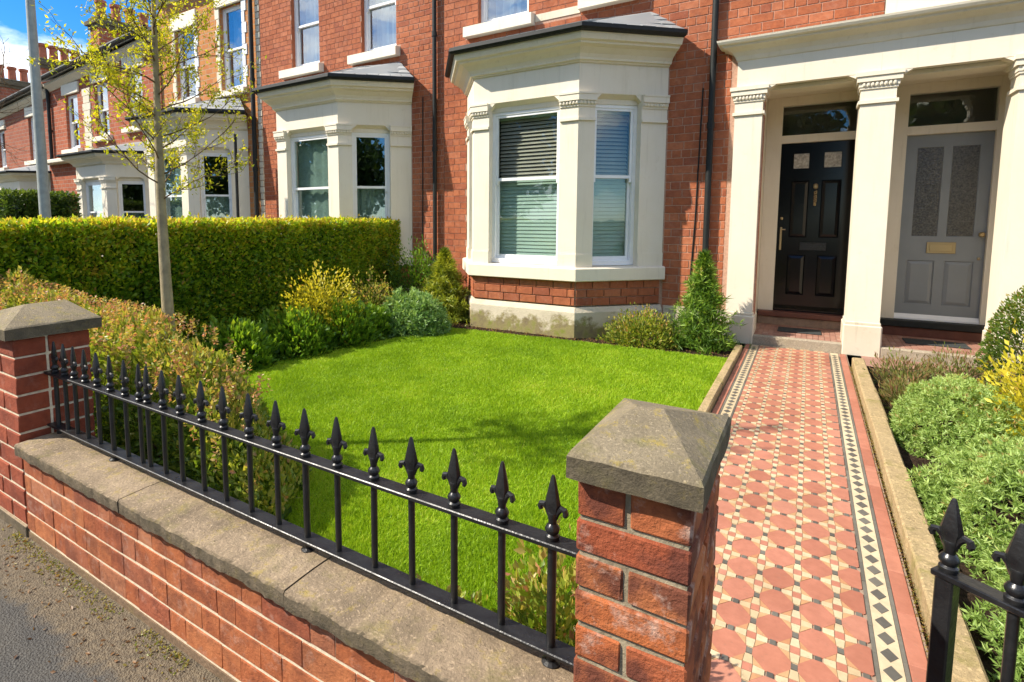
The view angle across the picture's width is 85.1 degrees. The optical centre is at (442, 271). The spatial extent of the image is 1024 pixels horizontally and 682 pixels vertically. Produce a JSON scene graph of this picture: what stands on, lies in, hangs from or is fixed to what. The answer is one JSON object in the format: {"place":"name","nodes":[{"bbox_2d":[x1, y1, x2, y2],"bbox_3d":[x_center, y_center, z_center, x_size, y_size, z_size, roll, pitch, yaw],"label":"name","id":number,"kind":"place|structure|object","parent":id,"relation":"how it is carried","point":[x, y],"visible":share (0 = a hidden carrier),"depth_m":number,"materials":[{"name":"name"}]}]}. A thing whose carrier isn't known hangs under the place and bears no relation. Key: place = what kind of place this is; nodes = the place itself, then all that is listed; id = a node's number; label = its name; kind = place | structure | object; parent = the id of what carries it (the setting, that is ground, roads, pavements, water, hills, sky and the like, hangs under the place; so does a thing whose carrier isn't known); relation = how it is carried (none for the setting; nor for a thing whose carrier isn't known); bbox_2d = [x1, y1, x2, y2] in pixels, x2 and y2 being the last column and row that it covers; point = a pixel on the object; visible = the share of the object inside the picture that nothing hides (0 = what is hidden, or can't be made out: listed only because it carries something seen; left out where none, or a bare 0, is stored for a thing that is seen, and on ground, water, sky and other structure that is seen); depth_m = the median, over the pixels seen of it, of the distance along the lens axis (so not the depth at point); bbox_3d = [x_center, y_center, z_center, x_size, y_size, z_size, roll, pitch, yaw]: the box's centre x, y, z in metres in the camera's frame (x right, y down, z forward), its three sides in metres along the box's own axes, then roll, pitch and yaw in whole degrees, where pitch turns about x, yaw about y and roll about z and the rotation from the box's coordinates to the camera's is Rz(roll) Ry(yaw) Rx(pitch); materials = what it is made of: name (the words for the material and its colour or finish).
{"place":"outdoors","nodes":[
{"label":"outdoors","id":0,"kind":"place"},
{"bbox_2d":[0,0,157,81],"label":"sky","id":1,"kind":"structure","parent":0,"point":[13,24],"materials":[{"name":"blue"}]},
{"bbox_2d":[0,518,222,681],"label":"pavement","id":2,"kind":"structure","parent":0,"point":[51,635],"depth_m":2.01,"materials":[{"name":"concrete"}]},
{"bbox_2d":[0,299,101,537],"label":"gate pier","id":3,"kind":"structure","parent":2,"relation":"on","point":[30,333],"depth_m":2.65,"materials":[{"name":"brick"}]},
{"bbox_2d":[4,531,189,678],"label":"weeds","id":4,"kind":"object","parent":2,"relation":"on","point":[85,587],"visible":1,"depth_m":2.22,"materials":[{"name":"green plant"}]},
{"bbox_2d":[1,525,204,681],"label":"leaf litter","id":5,"kind":"object","parent":2,"relation":"on","point":[127,641],"visible":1,"depth_m":2.08,"materials":[{"name":"brown plant"}]},
{"bbox_2d":[14,432,573,681],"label":"garden wall","id":6,"kind":"structure","parent":2,"relation":"on","point":[223,594],"depth_m":1.75,"materials":[{"name":"brick"}]},
{"bbox_2d":[43,341,579,668],"bbox_3d":[-0.775,0.624,1.935,2.695,0.458,0.052,3,6,33],"label":"iron railing","id":7,"kind":"object","parent":6,"relation":"on","point":[552,649],"visible":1,"depth_m":1.64,"materials":[{"name":"black metal"}]},
{"bbox_2d":[566,398,731,681],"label":"gate pier","id":8,"kind":"structure","parent":2,"relation":"on","point":[645,475],"depth_m":0.98,"materials":[{"name":"brick"}]},
{"bbox_2d":[125,0,260,232],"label":"terraced house","id":9,"kind":"structure","parent":0,"point":[236,195],"depth_m":11.71,"materials":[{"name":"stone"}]},
{"bbox_2d":[164,154,181,196],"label":"sash window","id":10,"kind":"structure","parent":9,"relation":"in","point":[172,154],"depth_m":11.91,"materials":[{"name":"white paint"}]},
{"bbox_2d":[178,30,194,99],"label":"sash window","id":11,"kind":"structure","parent":9,"relation":"in","point":[182,64],"depth_m":12.86,"materials":[{"name":"white paint"}]},
{"bbox_2d":[125,97,249,219],"bbox_3d":[-5.625,-1.676,12.089,3.509,4.133,1.378,3,6,33],"label":"bay window","id":12,"kind":"structure","parent":9,"relation":"in","point":[191,203],"depth_m":11.50,"materials":[{"name":"paint"}]},
{"bbox_2d":[199,152,232,217],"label":"sash window","id":13,"kind":"structure","parent":9,"relation":"in","point":[203,196],"depth_m":11.64,"materials":[{"name":"white paint"}]},
{"bbox_2d":[223,4,243,89],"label":"sash window","id":14,"kind":"structure","parent":9,"relation":"in","point":[225,11],"depth_m":11.89,"materials":[{"name":"white paint"}]},
{"bbox_2d":[252,0,444,292],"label":"terraced house","id":15,"kind":"structure","parent":0,"point":[350,98],"depth_m":9.37,"materials":[{"name":"brick"}]},
{"bbox_2d":[294,0,319,66],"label":"sash window","id":16,"kind":"structure","parent":15,"relation":"in","point":[298,57],"depth_m":10.69,"materials":[{"name":"white paint"}]},
{"bbox_2d":[290,134,327,217],"bbox_3d":[-2.254,-1.329,9.651,1.010,2.045,0.102,3,6,33],"label":"sash window","id":17,"kind":"structure","parent":15,"relation":"in","point":[295,194],"depth_m":9.82,"materials":[{"name":"white paint"}]},
{"bbox_2d":[252,62,413,292],"bbox_3d":[-2.062,-1.494,9.743,3.509,4.196,1.378,3,6,33],"label":"bay window","id":18,"kind":"structure","parent":15,"relation":"in","point":[338,104],"depth_m":9.18,"materials":[{"name":"paint"}]},
{"bbox_2d":[352,132,389,217],"bbox_3d":[-1.209,-1.304,9.370,0.634,2.045,0.102,-1,5,-11],"label":"sash window","id":19,"kind":"structure","parent":15,"relation":"in","point":[386,136],"depth_m":9.31,"materials":[{"name":"white paint"}]},
{"bbox_2d":[364,0,395,51],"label":"sash window","id":20,"kind":"structure","parent":15,"relation":"in","point":[367,9],"depth_m":9.73,"materials":[{"name":"white paint"}]},
{"bbox_2d":[103,327,726,642],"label":"lawn","id":21,"kind":"structure","parent":0,"point":[482,502],"depth_m":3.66,"materials":[{"name":"green plant"}]},
{"bbox_2d":[242,318,740,361],"bbox_3d":[0.051,1.030,5.332,4.435,0.028,6.350,3,6,33],"label":"soil bed","id":22,"kind":"object","parent":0,"point":[722,352],"visible":0.04,"depth_m":6.92,"materials":[{"name":"brown soil"}]},
{"bbox_2d":[26,0,266,442],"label":"young tree","id":23,"kind":"object","parent":22,"relation":"on","point":[157,147],"visible":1,"depth_m":3.41,"materials":[{"name":"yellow plant"}]},
{"bbox_2d":[0,265,312,520],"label":"barberry hedge","id":24,"kind":"object","parent":22,"relation":"on","point":[131,337],"visible":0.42,"depth_m":3.05,"materials":[{"name":"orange plant"}]},
{"bbox_2d":[190,313,282,374],"bbox_3d":[-2.167,0.733,5.820,1.011,0.601,1.028,2,6,18],"label":"leafy perennial","id":25,"kind":"object","parent":22,"relation":"on","point":[259,347],"visible":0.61,"depth_m":5.63,"materials":[{"name":"green plant"}]},
{"bbox_2d":[257,303,338,361],"bbox_3d":[-1.710,0.660,6.359,1.117,0.633,1.038,3,6,33],"label":"leafy perennial","id":26,"kind":"object","parent":22,"relation":"on","point":[309,338],"visible":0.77,"depth_m":6.15,"materials":[{"name":"green plant"}]},
{"bbox_2d":[272,259,364,349],"bbox_3d":[-1.537,0.382,6.692,0.965,1.069,1.477,3,6,33],"label":"golden shrub","id":27,"kind":"object","parent":22,"relation":"on","point":[325,295],"visible":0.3,"depth_m":6.64,"materials":[{"name":"yellow plant"}]},
{"bbox_2d":[312,294,384,349],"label":"leafy perennial","id":28,"kind":"object","parent":22,"relation":"on","point":[370,330],"visible":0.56,"depth_m":6.63,"materials":[{"name":"green plant"}]},
{"bbox_2d":[338,266,392,314],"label":"golden shrub","id":29,"kind":"object","parent":22,"relation":"on","point":[377,295],"visible":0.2,"depth_m":7.53,"materials":[{"name":"yellow plant"}]},
{"bbox_2d":[339,297,398,340],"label":"leafy perennial","id":30,"kind":"object","parent":22,"relation":"on","point":[383,316],"visible":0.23,"depth_m":7.08,"materials":[{"name":"green plant"}]},
{"bbox_2d":[382,235,438,310],"bbox_3d":[-0.402,0.070,8.722,1.246,1.330,0.920,3,6,33],"label":"dark shrub","id":31,"kind":"object","parent":22,"relation":"on","point":[413,279],"visible":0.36,"depth_m":8.65,"materials":[{"name":"green plant"}]},
{"bbox_2d":[377,286,452,337],"bbox_3d":[-0.397,0.536,7.491,1.188,0.718,1.142,3,6,33],"label":"sage mound","id":32,"kind":"object","parent":22,"relation":"on","point":[419,305],"visible":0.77,"depth_m":7.21,"materials":[{"name":"green plant"}]},
{"bbox_2d":[418,245,470,325],"bbox_3d":[0.043,0.207,8.372,1.295,1.205,1.322,3,6,33],"label":"bushy conifer","id":33,"kind":"object","parent":22,"relation":"on","point":[450,294],"visible":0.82,"depth_m":8.22,"materials":[{"name":"yellow plant"}]},
{"bbox_2d":[416,573,493,611],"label":"shrub","id":34,"kind":"object","parent":22,"relation":"on","point":[477,595],"visible":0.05,"depth_m":1.94,"materials":[{"name":"green plant"}]},
{"bbox_2d":[492,507,578,646],"bbox_3d":[0.375,1.064,1.695,0.666,0.649,0.537,3,6,33],"label":"shrub","id":35,"kind":"object","parent":22,"relation":"on","point":[533,597],"visible":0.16,"depth_m":1.69,"materials":[{"name":"green plant"}]},
{"bbox_2d":[451,322,727,355],"bbox_3d":[-0.094,1.034,5.087,4.373,0.054,5.472,3,6,33],"label":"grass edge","id":36,"kind":"object","parent":22,"relation":"on","point":[562,338],"visible":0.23,"depth_m":7.12,"materials":[{"name":"plant"}]},
{"bbox_2d":[595,302,682,349],"bbox_3d":[2.396,0.651,6.729,1.038,0.556,0.704,3,6,33],"label":"variegated shrub","id":37,"kind":"object","parent":22,"relation":"on","point":[635,332],"visible":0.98,"depth_m":6.63,"materials":[{"name":"green plant"}]},
{"bbox_2d":[659,249,755,355],"bbox_3d":[3.099,0.351,6.495,1.062,1.266,1.014,3,6,33],"label":"dwarf conifer","id":38,"kind":"object","parent":22,"relation":"on","point":[704,329],"visible":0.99,"depth_m":6.40,"materials":[{"name":"green plant"}]},
{"bbox_2d":[663,335,860,365],"bbox_3d":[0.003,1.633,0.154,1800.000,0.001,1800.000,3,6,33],"label":"ground","id":39,"kind":"structure","parent":0,"point":[848,357],"depth_m":6.55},
{"bbox_2d":[0,43,79,190],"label":"terraced house","id":40,"kind":"structure","parent":39,"relation":"on","point":[19,135],"depth_m":17.75,"materials":[{"name":"red brick"},{"name":"cream painted stone"},{"name":"slate"}]},
{"bbox_2d":[0,131,6,166],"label":"sash window","id":41,"kind":"structure","parent":40,"relation":"in","point":[3,149],"depth_m":18.83,"materials":[{"name":"white paint"}]},
{"bbox_2d":[0,165,50,190],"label":"bay window","id":42,"kind":"structure","parent":40,"relation":"in","point":[25,178],"depth_m":16.02,"materials":[{"name":"beige paint"}]},
{"bbox_2d":[31,117,35,159],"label":"sash window","id":43,"kind":"structure","parent":40,"relation":"in","point":[32,117],"depth_m":17.43,"materials":[{"name":"white paint"}]},
{"bbox_2d":[41,0,162,256],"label":"terraced house","id":44,"kind":"structure","parent":39,"relation":"on","point":[102,182],"depth_m":14.60,"materials":[{"name":"red brick"},{"name":"cream painted stone"},{"name":"slate"}]},
{"bbox_2d":[68,94,79,148],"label":"sash window","id":45,"kind":"structure","parent":44,"relation":"in","point":[71,118],"depth_m":15.99,"materials":[{"name":"white paint"}]},
{"bbox_2d":[86,182,102,215],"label":"sash window","id":46,"kind":"structure","parent":44,"relation":"in","point":[88,190],"depth_m":14.05,"materials":[{"name":"white paint"}]},
{"bbox_2d":[56,141,149,256],"bbox_3d":[-8.436,-1.531,13.969,3.509,3.461,1.378,3,6,33],"label":"bay window","id":47,"kind":"structure","parent":44,"relation":"in","point":[92,165],"depth_m":13.36,"materials":[{"name":"beige paint"}]},
{"bbox_2d":[97,82,109,135],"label":"sash window","id":48,"kind":"structure","parent":44,"relation":"in","point":[98,88],"depth_m":15.01,"materials":[{"name":"white paint"}]},
{"bbox_2d":[118,181,146,217],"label":"sash window","id":49,"kind":"structure","parent":44,"relation":"in","point":[120,193],"depth_m":13.49,"materials":[{"name":"white paint"}]},
{"bbox_2d":[129,69,140,125],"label":"sash window","id":50,"kind":"structure","parent":44,"relation":"in","point":[135,69],"depth_m":14.09,"materials":[{"name":"white paint"}]},
{"bbox_2d":[569,344,741,642],"bbox_3d":[1.941,1.131,4.147,0.076,0.167,5.345,3,6,33],"label":"path edging","id":51,"kind":"object","parent":39,"relation":"on","point":[712,396],"visible":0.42,"depth_m":4.92,"materials":[{"name":"stone"}]},
{"bbox_2d":[444,0,905,357],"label":"terraced house","id":52,"kind":"structure","parent":39,"relation":"on","point":[603,159],"depth_m":7.02,"materials":[{"name":"brick"}]},
{"bbox_2d":[481,0,528,22],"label":"sash window","id":53,"kind":"structure","parent":52,"relation":"in","point":[484,3],"depth_m":8.47,"materials":[{"name":"white paint"}]},
{"bbox_2d":[492,106,559,264],"bbox_3d":[1.133,-1.125,7.422,1.010,2.045,0.102,3,6,33],"label":"sash window","id":54,"kind":"structure","parent":52,"relation":"in","point":[496,256],"depth_m":7.55,"materials":[{"name":"white paint"}]},
{"bbox_2d":[445,12,687,338],"bbox_3d":[1.325,-1.290,7.514,3.509,4.196,1.378,3,6,33],"label":"bay window","id":55,"kind":"structure","parent":52,"relation":"in","point":[575,67],"depth_m":7.07,"materials":[{"name":"paint"}]},
{"bbox_2d":[592,104,637,265],"bbox_3d":[2.178,-1.101,7.141,0.634,2.045,0.102,-1,5,-11],"label":"sash window","id":56,"kind":"structure","parent":52,"relation":"in","point":[627,259],"depth_m":7.15,"materials":[{"name":"white paint"}]},
{"bbox_2d":[777,327,820,334],"bbox_3d":[4.388,0.733,6.801,0.450,0.012,0.300,3,6,33],"label":"doormat","id":57,"kind":"object","parent":52,"relation":"on","point":[799,330],"visible":1,"depth_m":6.79,"materials":[{"name":"black rubber"}]},
{"bbox_2d":[773,140,855,314],"bbox_3d":[4.751,-0.551,7.083,0.793,2.176,0.108,3,6,33],"label":"door","id":58,"kind":"structure","parent":52,"relation":"in","point":[815,187],"depth_m":7.08,"materials":[{"name":"black paint"}]},
{"bbox_2d":[851,357,988,681],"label":"path edging","id":59,"kind":"object","parent":39,"relation":"on","point":[919,546],"visible":0.78,"depth_m":2.58,"materials":[{"name":"stone"}]},
{"bbox_2d":[880,0,1023,371],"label":"terraced house","id":60,"kind":"structure","parent":39,"relation":"on","point":[953,271],"depth_m":6.23,"materials":[{"name":"beige paint"}]},
{"bbox_2d":[902,338,970,348],"bbox_3d":[5.444,0.796,6.107,0.540,0.012,0.300,3,6,33],"label":"doormat","id":61,"kind":"object","parent":60,"relation":"on","point":[933,343],"visible":0.98,"depth_m":6.07,"materials":[{"name":"grey rubber"}]},
{"bbox_2d":[894,130,995,324],"bbox_3d":[5.778,-0.488,6.393,0.757,2.176,0.132,3,6,33],"label":"door","id":62,"kind":"structure","parent":60,"relation":"in","point":[947,177],"depth_m":6.39,"materials":[{"name":"grey paint"}]},
{"bbox_2d":[709,344,927,681],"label":"path","id":63,"kind":"structure","parent":0,"point":[811,583],"depth_m":2.57,"materials":[{"name":"tile"}]},
{"bbox_2d":[849,366,928,657],"bbox_3d":[2.643,1.181,3.352,0.043,0.015,5.494,3,6,33],"label":"path moss","id":64,"kind":"object","parent":63,"relation":"on","point":[875,459],"visible":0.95,"depth_m":2.70,"materials":[{"name":"green plant"}]},
{"bbox_2d":[861,356,1016,381],"bbox_3d":[4.940,0.975,5.507,1.205,0.001,0.500,3,6,33],"label":"side apron","id":65,"kind":"object","parent":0,"point":[868,360],"visible":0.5,"depth_m":5.72,"materials":[{"name":"pink tile"}]},
{"bbox_2d":[867,366,1023,681],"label":"soil border","id":66,"kind":"object","parent":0,"point":[909,461],"visible":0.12,"depth_m":2.62,"materials":[{"name":"brown soil"}]},
{"bbox_2d":[862,347,948,385],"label":"heather","id":67,"kind":"object","parent":66,"relation":"on","point":[903,367],"visible":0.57,"depth_m":5.04,"materials":[{"name":"brown plant"}]},
{"bbox_2d":[875,370,939,412],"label":"heather","id":68,"kind":"object","parent":66,"relation":"on","point":[888,391],"visible":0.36,"depth_m":4.51,"materials":[{"name":"green plant"}]},
{"bbox_2d":[887,372,1023,472],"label":"hebe mound","id":69,"kind":"object","parent":66,"relation":"on","point":[940,392],"visible":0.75,"depth_m":3.57,"materials":[{"name":"green plant"}]},
{"bbox_2d":[905,433,1023,579],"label":"hebe mound","id":70,"kind":"object","parent":66,"relation":"on","point":[996,472],"visible":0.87,"depth_m":2.58,"materials":[{"name":"green plant"}]},
{"bbox_2d":[914,342,1020,392],"bbox_3d":[4.715,0.840,5.102,0.740,0.442,0.731,1,5,7],"label":"heather","id":71,"kind":"object","parent":66,"relation":"on","point":[971,372],"visible":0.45,"depth_m":5.05,"materials":[{"name":"green plant"}]},
{"bbox_2d":[954,320,1023,452],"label":"golden shrub","id":72,"kind":"object","parent":66,"relation":"on","point":[1004,371],"visible":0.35,"depth_m":3.59,"materials":[{"name":"yellow plant"}]},
{"bbox_2d":[960,558,1023,681],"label":"hebe mound","id":73,"kind":"object","parent":66,"relation":"on","point":[984,628],"visible":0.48,"depth_m":1.93,"materials":[{"name":"green plant"}]},
{"bbox_2d":[973,285,1023,385],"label":"clipped bush","id":74,"kind":"object","parent":66,"relation":"on","point":[998,343],"visible":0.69,"depth_m":4.99,"materials":[{"name":"green leaf"},{"name":"twig"}]},
{"label":"neighbour garden","id":75,"kind":"structure","parent":0,"visible":0},
{"bbox_2d":[0,36,43,166],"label":"bare tree","id":76,"kind":"object","parent":75,"relation":"on","point":[3,64],"visible":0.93,"depth_m":14.14,"materials":[{"name":"brown plant"}]},
{"bbox_2d":[25,0,50,276],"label":"lamp post","id":77,"kind":"object","parent":75,"relation":"on","point":[40,143],"visible":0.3,"depth_m":9.29,"materials":[{"name":"grey metal"}]},
{"bbox_2d":[0,187,81,257],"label":"hedge","id":78,"kind":"object","parent":75,"relation":"on","point":[17,204],"visible":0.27,"depth_m":9.94,"materials":[{"name":"green plant"}]},
{"bbox_2d":[0,211,401,341],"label":"hedge","id":79,"kind":"object","parent":75,"relation":"on","point":[244,267],"visible":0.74,"depth_m":6.40,"materials":[{"name":"green plant"}]},
{"bbox_3d":[1.615,0.909,0.352,0.233,1.158,0.383,3,6,33],"label":"gate pier","id":80,"kind":"object","parent":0,"visible":0},
{"bbox_2d":[926,498,1023,681],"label":"iron gate","id":81,"kind":"structure","parent":80,"relation":"attached to","point":[950,580],"depth_m":1.13,"materials":[{"name":"black metal"}]}
]}

